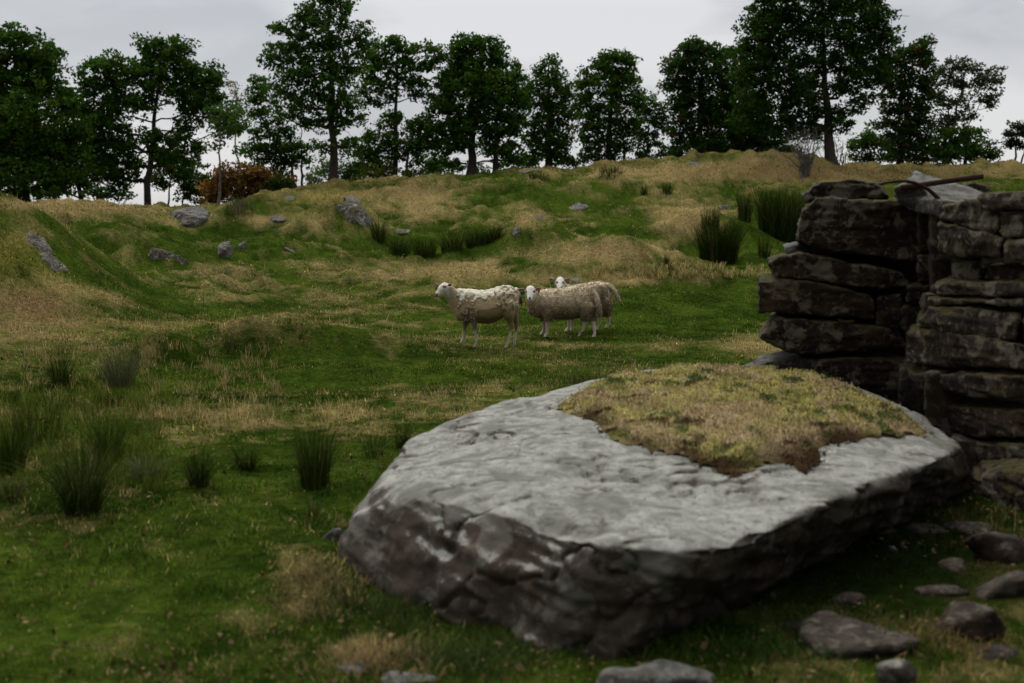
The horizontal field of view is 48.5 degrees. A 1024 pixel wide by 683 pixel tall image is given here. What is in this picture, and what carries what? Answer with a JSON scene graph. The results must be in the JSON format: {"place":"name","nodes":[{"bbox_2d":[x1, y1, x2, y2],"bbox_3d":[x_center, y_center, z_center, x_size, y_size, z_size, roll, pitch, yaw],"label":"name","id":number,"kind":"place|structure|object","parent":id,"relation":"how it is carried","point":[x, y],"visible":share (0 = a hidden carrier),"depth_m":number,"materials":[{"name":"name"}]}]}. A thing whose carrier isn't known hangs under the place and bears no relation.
{"place":"outdoors","nodes":[
{"label":"outdoors","id":0,"kind":"place"},
{"bbox_2d":[0,148,1023,682],"bbox_3d":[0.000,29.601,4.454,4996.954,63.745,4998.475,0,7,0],"label":"ground","id":1,"kind":"structure","parent":0,"point":[302,343],"depth_m":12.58,"materials":[{"name":"plant"}]},
{"bbox_2d":[0,470,34,502],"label":"grass tuft","id":2,"kind":"object","parent":1,"relation":"on","point":[5,493],"visible":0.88,"depth_m":6.51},
{"bbox_2d":[0,412,59,475],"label":"rush clump","id":3,"kind":"object","parent":1,"relation":"on","point":[12,451],"visible":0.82,"depth_m":7.15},
{"bbox_2d":[2,186,62,199],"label":"shrub","id":4,"kind":"object","parent":1,"relation":"on","point":[49,195],"visible":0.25,"depth_m":41.57,"materials":[{"name":"green plant"}]},
{"bbox_2d":[26,231,53,254],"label":"rock outcrop","id":5,"kind":"object","parent":1,"relation":"on","point":[42,245],"visible":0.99,"depth_m":17.27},
{"bbox_2d":[0,20,100,201],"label":"oak tree","id":6,"kind":"object","parent":1,"relation":"on","point":[33,148],"visible":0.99,"depth_m":37.88,"materials":[{"name":"green plant"}]},
{"bbox_2d":[39,252,67,271],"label":"rock outcrop","id":7,"kind":"object","parent":1,"relation":"on","point":[49,260],"visible":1,"depth_m":17.14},
{"bbox_2d":[0,393,109,446],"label":"rush clump","id":8,"kind":"object","parent":1,"relation":"on","point":[51,420],"visible":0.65,"depth_m":8.06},
{"bbox_2d":[26,350,91,387],"bbox_3d":[-4.268,0.259,10.618,0.795,0.387,0.655,3,8,23],"label":"rush clump","id":9,"kind":"object","parent":1,"relation":"on","point":[60,376],"visible":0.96,"depth_m":10.61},
{"bbox_2d":[29,145,128,198],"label":"oak tree","id":10,"kind":"object","parent":1,"relation":"on","point":[97,180],"visible":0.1,"depth_m":43.50,"materials":[{"name":"green plant"}]},
{"bbox_2d":[0,378,178,493],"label":"tall grass","id":11,"kind":"structure","parent":1,"relation":"on","point":[150,446],"depth_m":8.20,"materials":[{"name":"plant"}]},
{"bbox_2d":[1,429,183,516],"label":"rush clump","id":12,"kind":"object","parent":1,"relation":"on","point":[83,497],"visible":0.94,"depth_m":6.25,"materials":[{"name":"plant"}]},
{"bbox_2d":[78,184,137,203],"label":"shrub","id":13,"kind":"object","parent":1,"relation":"on","point":[97,192],"visible":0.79,"depth_m":41.48,"materials":[{"name":"green plant"}]},
{"bbox_2d":[50,408,169,462],"bbox_3d":[-2.610,0.622,7.469,1.025,0.374,0.850,0,7,0],"label":"rush clump","id":14,"kind":"object","parent":1,"relation":"on","point":[100,444],"visible":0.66,"depth_m":7.46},
{"bbox_2d":[92,388,135,407],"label":"grass tuft","id":15,"kind":"object","parent":1,"relation":"on","point":[112,400],"visible":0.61,"depth_m":9.51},
{"bbox_2d":[80,344,154,387],"bbox_3d":[-3.792,0.206,10.975,0.884,0.462,1.249,-3,8,-24],"label":"rush clump","id":16,"kind":"object","parent":1,"relation":"on","point":[114,376],"visible":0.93,"depth_m":10.87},
{"bbox_2d":[115,453,170,482],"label":"grass tuft","id":17,"kind":"object","parent":1,"relation":"on","point":[139,471],"visible":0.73,"depth_m":6.96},
{"bbox_2d":[0,337,288,424],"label":"straw grass","id":18,"kind":"structure","parent":1,"relation":"on","point":[170,347],"depth_m":10.99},
{"bbox_2d":[65,31,247,204],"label":"oak tree","id":19,"kind":"object","parent":1,"relation":"on","point":[197,84],"visible":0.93,"depth_m":40.09,"materials":[{"name":"green plant"}]},
{"bbox_2d":[148,248,188,264],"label":"rock outcrop","id":20,"kind":"object","parent":1,"relation":"on","point":[156,253],"visible":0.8,"depth_m":24.42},
{"bbox_2d":[143,151,212,205],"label":"oak tree","id":21,"kind":"object","parent":1,"relation":"on","point":[190,174],"visible":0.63,"depth_m":44.41,"materials":[{"name":"green plant"}]},
{"bbox_2d":[170,206,209,226],"bbox_3d":[-9.343,-3.547,32.963,1.185,0.727,1.202,0,7,0],"label":"rock outcrop","id":22,"kind":"object","parent":1,"relation":"on","point":[192,216],"visible":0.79,"depth_m":32.74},
{"bbox_2d":[170,444,237,487],"bbox_3d":[-1.828,0.758,6.808,0.585,0.262,0.642,0,7,0],"label":"rush clump","id":23,"kind":"object","parent":1,"relation":"on","point":[198,476],"visible":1,"depth_m":6.82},
{"bbox_2d":[218,241,233,257],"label":"rock outcrop","id":24,"kind":"object","parent":1,"relation":"on","point":[225,249],"visible":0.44,"depth_m":26.66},
{"bbox_2d":[202,98,256,204],"bbox_3d":[-9.389,-6.225,38.101,1.933,3.744,1.354,0,7,0],"label":"birch tree","id":25,"kind":"object","parent":1,"relation":"on","point":[229,130],"visible":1,"depth_m":37.84,"materials":[{"name":"green plant"}]},
{"bbox_2d":[220,328,240,353],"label":"rush clump","id":26,"kind":"object","parent":1,"relation":"on","point":[228,346],"visible":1,"depth_m":12.45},
{"bbox_2d":[221,80,250,171],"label":"birch tree","id":27,"kind":"object","parent":1,"relation":"on","point":[228,83],"visible":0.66,"depth_m":46.18,"materials":[{"name":"green plant"}]},
{"bbox_2d":[223,196,255,215],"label":"grass tuft","id":28,"kind":"object","parent":1,"relation":"on","point":[246,203],"visible":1,"depth_m":33.47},
{"bbox_2d":[238,241,246,249],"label":"rock outcrop","id":29,"kind":"object","parent":1,"relation":"on","point":[242,245],"visible":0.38,"depth_m":28.64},
{"bbox_2d":[194,159,298,203],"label":"shrub","id":30,"kind":"object","parent":1,"relation":"on","point":[247,181],"visible":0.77,"depth_m":41.87,"materials":[{"name":"orange plant"}]},
{"bbox_2d":[212,438,284,470],"bbox_3d":[-1.691,0.734,7.274,0.533,0.200,0.641,-2,7,-18],"label":"rush clump","id":31,"kind":"object","parent":1,"relation":"on","point":[250,465],"visible":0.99,"depth_m":7.30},
{"bbox_2d":[232,73,318,185],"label":"oak tree","id":32,"kind":"object","parent":1,"relation":"on","point":[283,150],"visible":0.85,"depth_m":43.73,"materials":[{"name":"green plant"}]},
{"bbox_2d":[259,172,296,190],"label":"shrub","id":33,"kind":"object","parent":1,"relation":"on","point":[277,184],"visible":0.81,"depth_m":41.38,"materials":[{"name":"green plant"}]},
{"bbox_2d":[270,216,286,221],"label":"rock outcrop","id":34,"kind":"object","parent":1,"relation":"on","point":[277,219],"visible":1,"depth_m":32.88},
{"bbox_2d":[299,493,329,515],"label":"rush clump","id":35,"kind":"object","parent":1,"relation":"on","point":[312,508],"visible":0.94,"depth_m":6.33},
{"bbox_2d":[256,0,383,180],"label":"oak tree","id":36,"kind":"object","parent":1,"relation":"on","point":[331,67],"visible":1,"depth_m":41.93,"materials":[{"name":"green plant"}]},
{"bbox_2d":[303,155,338,184],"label":"shrub","id":37,"kind":"object","parent":1,"relation":"on","point":[324,169],"visible":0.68,"depth_m":51.47,"materials":[{"name":"green plant"}]},
{"bbox_2d":[272,416,384,489],"bbox_3d":[-1.176,0.680,6.936,0.588,0.433,0.936,4,8,28],"label":"rush clump","id":38,"kind":"object","parent":1,"relation":"on","point":[314,473],"visible":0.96,"depth_m":6.87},
{"bbox_2d":[322,527,341,539],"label":"loose stone","id":39,"kind":"object","parent":1,"relation":"on","point":[336,533],"visible":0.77,"depth_m":5.84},
{"bbox_2d":[344,196,361,204],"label":"rock outcrop","id":40,"kind":"object","parent":1,"relation":"on","point":[352,198],"visible":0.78,"depth_m":33.22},
{"bbox_2d":[335,660,371,674],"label":"loose stone","id":41,"kind":"object","parent":1,"relation":"on","point":[355,668],"visible":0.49,"depth_m":4.32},
{"bbox_2d":[336,200,373,225],"bbox_3d":[-4.452,-3.539,32.869,1.276,1.098,0.860,0,7,0],"label":"rock outcrop","id":42,"kind":"object","parent":1,"relation":"on","point":[355,212],"visible":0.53,"depth_m":32.62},
{"bbox_2d":[338,158,385,180],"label":"shrub","id":43,"kind":"object","parent":1,"relation":"on","point":[348,173],"visible":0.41,"depth_m":49.32,"materials":[{"name":"green plant"}]},
{"bbox_2d":[346,430,390,459],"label":"rush clump","id":44,"kind":"object","parent":1,"relation":"on","point":[374,454],"visible":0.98,"depth_m":7.66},
{"bbox_2d":[362,215,394,243],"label":"rush clump","id":45,"kind":"object","parent":1,"relation":"on","point":[376,233],"visible":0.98,"depth_m":31.74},
{"bbox_2d":[349,158,428,180],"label":"shrub","id":46,"kind":"object","parent":1,"relation":"on","point":[380,171],"visible":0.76,"depth_m":44.65,"materials":[{"name":"green plant"}]},
{"bbox_2d":[338,34,448,174],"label":"oak tree","id":47,"kind":"object","parent":1,"relation":"on","point":[392,143],"visible":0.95,"depth_m":44.98,"materials":[{"name":"green plant"}]},
{"bbox_2d":[368,417,419,448],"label":"rush clump","id":48,"kind":"object","parent":1,"relation":"on","point":[400,444],"visible":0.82,"depth_m":7.88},
{"bbox_2d":[384,235,412,255],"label":"rush clump","id":49,"kind":"object","parent":1,"relation":"on","point":[397,250],"visible":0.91,"depth_m":30.25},
{"bbox_2d":[396,228,410,234],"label":"rock outcrop","id":50,"kind":"object","parent":1,"relation":"on","point":[402,231],"visible":1,"depth_m":32.58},
{"bbox_2d":[380,670,437,682],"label":"loose stone","id":51,"kind":"object","parent":1,"relation":"on","point":[403,676],"visible":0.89,"depth_m":4.24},
{"bbox_2d":[404,234,444,257],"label":"rush clump","id":52,"kind":"object","parent":1,"relation":"on","point":[423,251],"visible":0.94,"depth_m":29.18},
{"bbox_2d":[411,152,451,174],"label":"shrub","id":53,"kind":"object","parent":1,"relation":"on","point":[440,172],"visible":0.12,"depth_m":49.30,"materials":[{"name":"green plant"}]},
{"bbox_2d":[436,228,478,252],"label":"rush clump","id":54,"kind":"object","parent":1,"relation":"on","point":[458,246],"visible":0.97,"depth_m":29.20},
{"bbox_2d":[447,159,491,173],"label":"shrub","id":55,"kind":"object","parent":1,"relation":"on","point":[463,167],"visible":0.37,"depth_m":47.45,"materials":[{"name":"green plant"}]},
{"bbox_2d":[410,30,534,174],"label":"oak tree","id":56,"kind":"object","parent":1,"relation":"on","point":[473,77],"visible":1,"depth_m":44.88,"materials":[{"name":"green plant"}]},
{"bbox_2d":[457,224,491,248],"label":"rush clump","id":57,"kind":"object","parent":1,"relation":"on","point":[474,239],"visible":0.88,"depth_m":29.70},
{"bbox_2d":[434,282,522,348],"bbox_3d":[-0.389,-0.292,13.244,1.025,0.798,0.411,0,7,0],"label":"sheep","id":58,"kind":"object","parent":1,"relation":"on","point":[474,307],"visible":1,"depth_m":13.10},
{"bbox_2d":[481,225,506,243],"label":"rush clump","id":59,"kind":"object","parent":1,"relation":"on","point":[493,235],"visible":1,"depth_m":29.59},
{"bbox_2d":[490,154,539,169],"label":"shrub","id":60,"kind":"object","parent":1,"relation":"on","point":[500,166],"visible":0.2,"depth_m":49.26,"materials":[{"name":"green plant"}]},
{"bbox_2d":[512,227,520,236],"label":"rock outcrop","id":61,"kind":"object","parent":1,"relation":"on","point":[516,232],"visible":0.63,"depth_m":29.22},
{"bbox_2d":[528,170,546,181],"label":"rush clump","id":62,"kind":"object","parent":1,"relation":"on","point":[535,175],"visible":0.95,"depth_m":40.36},
{"bbox_2d":[517,52,585,168],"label":"oak tree","id":63,"kind":"object","parent":1,"relation":"on","point":[545,142],"visible":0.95,"depth_m":46.07,"materials":[{"name":"green plant"}]},
{"bbox_2d":[518,284,601,337],"bbox_3d":[0.626,-0.405,14.911,1.117,0.698,0.455,-1,7,-7],"label":"sheep","id":64,"kind":"object","parent":1,"relation":"on","point":[546,307],"visible":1,"depth_m":14.79},
{"bbox_2d":[569,202,588,209],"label":"rock outcrop","id":65,"kind":"object","parent":1,"relation":"on","point":[578,206],"visible":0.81,"depth_m":37.76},
{"bbox_2d":[548,277,621,332],"bbox_3d":[0.976,-0.521,15.634,1.069,0.772,0.395,-4,8,-28],"label":"sheep","id":66,"kind":"object","parent":1,"relation":"on","point":[605,290],"visible":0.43,"depth_m":15.63},
{"bbox_2d":[557,362,632,384],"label":"grass tuft","id":67,"kind":"object","parent":1,"relation":"on","point":[588,378],"visible":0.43,"depth_m":10.81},
{"bbox_2d":[580,149,631,165],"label":"shrub","id":68,"kind":"object","parent":1,"relation":"on","point":[612,155],"visible":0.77,"depth_m":47.28,"materials":[{"name":"green plant"}]},
{"bbox_2d":[568,47,648,163],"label":"oak tree","id":69,"kind":"object","parent":1,"relation":"on","point":[615,85],"visible":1,"depth_m":46.92,"materials":[{"name":"green plant"}]},
{"bbox_2d":[198,538,1023,682],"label":"bank grass","id":70,"kind":"structure","parent":1,"relation":"on","point":[423,657],"depth_m":4.50,"materials":[{"name":"plant"}]},
{"bbox_2d":[598,163,623,178],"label":"rush clump","id":71,"kind":"object","parent":1,"relation":"on","point":[605,170],"visible":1,"depth_m":40.59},
{"bbox_2d":[639,184,647,195],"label":"rush clump","id":72,"kind":"object","parent":1,"relation":"on","point":[644,192],"visible":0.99,"depth_m":39.16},
{"bbox_2d":[635,150,656,158],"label":"shrub","id":73,"kind":"object","parent":1,"relation":"on","point":[643,153],"visible":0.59,"depth_m":47.32,"materials":[{"name":"green plant"}]},
{"bbox_2d":[628,91,671,158],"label":"oak tree","id":74,"kind":"object","parent":1,"relation":"on","point":[657,120],"visible":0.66,"depth_m":48.11,"materials":[{"name":"green plant"}]},
{"bbox_2d":[338,361,971,659],"bbox_3d":[0.866,0.744,6.497,2.944,0.910,4.229,5,8,32],"label":"boulder","id":75,"kind":"object","parent":1,"relation":"on","point":[629,511],"visible":0.98,"depth_m":5.20,"materials":[{"name":"stone"}]},
{"bbox_2d":[595,659,715,682],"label":"loose stone","id":76,"kind":"object","parent":1,"relation":"on","point":[661,671],"visible":1,"depth_m":4.15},
{"bbox_2d":[654,148,681,158],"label":"shrub","id":77,"kind":"object","parent":1,"relation":"on","point":[660,153],"visible":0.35,"depth_m":46.78,"materials":[{"name":"green plant"}]},
{"bbox_2d":[661,181,674,194],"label":"rush clump","id":78,"kind":"object","parent":1,"relation":"on","point":[666,189],"visible":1,"depth_m":39.17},
{"bbox_2d":[656,34,755,155],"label":"oak tree","id":79,"kind":"object","parent":1,"relation":"on","point":[709,114],"visible":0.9,"depth_m":46.78,"materials":[{"name":"green plant"}]},
{"bbox_2d":[696,205,726,234],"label":"rush clump","id":80,"kind":"object","parent":1,"relation":"on","point":[711,220],"visible":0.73,"depth_m":30.05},
{"bbox_2d":[679,217,756,264],"bbox_3d":[4.832,-2.485,27.567,2.789,1.364,2.816,3,8,21],"label":"rush clump","id":81,"kind":"object","parent":1,"relation":"on","point":[724,249],"visible":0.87,"depth_m":27.07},
{"bbox_2d":[732,189,754,222],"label":"rush clump","id":82,"kind":"object","parent":1,"relation":"on","point":[744,214],"visible":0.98,"depth_m":34.37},
{"bbox_2d":[719,42,795,151],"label":"oak tree","id":83,"kind":"object","parent":1,"relation":"on","point":[752,140],"visible":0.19,"depth_m":47.85,"materials":[{"name":"green plant"}]},
{"bbox_2d":[749,234,774,258],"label":"rush clump","id":84,"kind":"object","parent":1,"relation":"on","point":[764,251],"visible":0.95,"depth_m":27.55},
{"bbox_2d":[738,182,805,242],"bbox_3d":[7.561,-3.549,31.299,3.762,1.878,3.749,0,7,0],"label":"rush clump","id":85,"kind":"object","parent":1,"relation":"on","point":[775,220],"visible":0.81,"depth_m":30.95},
{"bbox_2d":[754,137,800,152],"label":"shrub","id":86,"kind":"object","parent":1,"relation":"on","point":[784,148],"visible":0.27,"depth_m":47.36,"materials":[{"name":"green plant"}]},
{"bbox_2d":[779,619,801,629],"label":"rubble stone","id":87,"kind":"object","parent":1,"relation":"on","point":[788,626],"visible":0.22,"depth_m":4.71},
{"bbox_2d":[780,186,805,236],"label":"rush clump","id":88,"kind":"object","parent":1,"relation":"on","point":[793,193],"visible":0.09,"depth_m":31.30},
{"bbox_2d":[773,125,823,176],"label":"bare shrub","id":89,"kind":"object","parent":1,"relation":"on","point":[804,166],"visible":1,"depth_m":40.92,"materials":[{"name":"grey plant"}]},
{"bbox_2d":[721,0,906,164],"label":"oak tree","id":90,"kind":"object","parent":1,"relation":"on","point":[765,28],"visible":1,"depth_m":43.73,"materials":[{"name":"green plant"}]},
{"bbox_2d":[810,129,859,164],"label":"shrub","id":91,"kind":"object","parent":1,"relation":"on","point":[843,157],"visible":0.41,"depth_m":51.24,"materials":[{"name":"grey plant"}]},
{"bbox_2d":[832,592,867,604],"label":"loose stone","id":92,"kind":"object","parent":1,"relation":"on","point":[843,597],"visible":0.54,"depth_m":4.94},
{"bbox_2d":[796,610,918,658],"bbox_3d":[1.376,1.170,4.542,0.479,0.113,0.434,0,7,0],"label":"loose stone","id":93,"kind":"object","parent":1,"relation":"on","point":[859,637],"visible":0.87,"depth_m":4.42,"materials":[{"name":"stone"}]},
{"bbox_2d":[846,125,896,163],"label":"oak tree","id":94,"kind":"object","parent":1,"relation":"on","point":[863,143],"visible":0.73,"depth_m":48.27,"materials":[{"name":"green plant"}]},
{"bbox_2d":[745,170,1023,513],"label":"dry stone wall","id":95,"kind":"structure","parent":1,"relation":"on","point":[911,299],"depth_m":7.78,"materials":[{"name":"stone"}]},
{"bbox_2d":[879,180,940,198],"bbox_3d":[2.668,-0.953,7.539,0.462,0.235,0.067,1,7,8],"label":"iron strap","id":96,"kind":"object","parent":95,"relation":"attached to","point":[931,192],"visible":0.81,"depth_m":7.51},
{"bbox_2d":[900,174,983,189],"bbox_3d":[2.896,-1.074,7.661,0.579,0.111,0.039,0,7,-4],"label":"iron bar","id":97,"kind":"object","parent":95,"relation":"on","point":[946,181],"visible":0.94,"depth_m":7.65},
{"bbox_2d":[887,546,897,552],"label":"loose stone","id":98,"kind":"object","parent":1,"relation":"on","point":[891,548],"visible":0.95,"depth_m":5.59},
{"bbox_2d":[876,659,916,682],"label":"loose stone","id":99,"kind":"object","parent":1,"relation":"on","point":[897,671],"visible":1,"depth_m":4.13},
{"bbox_2d":[864,33,942,163],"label":"oak tree","id":100,"kind":"object","parent":1,"relation":"on","point":[921,55],"visible":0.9,"depth_m":46.01,"materials":[{"name":"green plant"}]},
{"bbox_2d":[906,523,947,533],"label":"rubble stone","id":101,"kind":"object","parent":1,"relation":"on","point":[919,527],"visible":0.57,"depth_m":5.96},
{"bbox_2d":[904,154,961,164],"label":"shrub","id":102,"kind":"object","parent":1,"relation":"on","point":[931,160],"visible":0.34,"depth_m":47.25,"materials":[{"name":"green plant"}]},
{"bbox_2d":[913,584,970,596],"bbox_3d":[1.912,1.142,5.069,0.237,0.106,0.134,-2,7,-13],"label":"rubble stone","id":103,"kind":"object","parent":1,"relation":"on","point":[948,590],"visible":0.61,"depth_m":5.03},
{"bbox_2d":[938,558,967,571],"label":"loose stone","id":104,"kind":"object","parent":1,"relation":"on","point":[955,566],"visible":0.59,"depth_m":5.37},
{"bbox_2d":[921,123,1005,163],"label":"oak tree","id":105,"kind":"object","parent":1,"relation":"on","point":[968,149],"visible":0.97,"depth_m":45.55,"materials":[{"name":"green plant"}]},
{"bbox_2d":[925,55,1007,163],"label":"aspen tree","id":106,"kind":"object","parent":1,"relation":"on","point":[961,84],"visible":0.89,"depth_m":47.01,"materials":[{"name":"green plant"}]},
{"bbox_2d":[941,521,996,533],"bbox_3d":[2.419,1.003,6.003,0.223,0.097,0.253,-5,9,-35],"label":"rubble stone","id":107,"kind":"object","parent":1,"relation":"on","point":[970,527],"visible":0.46,"depth_m":5.96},
{"bbox_2d":[936,601,1006,641],"bbox_3d":[1.861,1.151,4.625,0.275,0.182,0.177,0,7,0],"label":"loose stone","id":108,"kind":"object","parent":1,"relation":"on","point":[967,617],"visible":0.77,"depth_m":4.57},
{"bbox_2d":[963,531,1023,563],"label":"loose stone","id":109,"kind":"object","parent":1,"relation":"on","point":[998,547],"visible":0.81,"depth_m":5.39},
{"bbox_2d":[976,644,1019,659],"bbox_3d":[1.905,1.241,4.444,0.189,0.092,0.127,0,7,0],"label":"rubble stone","id":110,"kind":"object","parent":1,"relation":"on","point":[1002,649],"visible":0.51,"depth_m":4.42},
{"bbox_2d":[974,570,1023,599],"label":"loose stone","id":111,"kind":"object","parent":1,"relation":"on","point":[1008,585],"visible":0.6,"depth_m":4.98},
{"bbox_2d":[994,119,1023,162],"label":"pine tree","id":112,"kind":"object","parent":1,"relation":"on","point":[1010,143],"visible":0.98,"depth_m":45.77,"materials":[{"name":"green plant"}]},
{"bbox_2d":[0,298,1023,682],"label":"fallen leaves","id":113,"kind":"object","parent":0,"point":[398,664],"visible":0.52,"depth_m":4.62,"materials":[{"name":"brown plant"}]},
{"bbox_2d":[0,0,1023,206],"label":"sky","id":114,"kind":"structure","parent":0,"point":[232,32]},
{"bbox_2d":[579,260,770,278],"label":"seed grass","id":115,"kind":"structure","parent":0,"point":[749,270],"depth_m":24.70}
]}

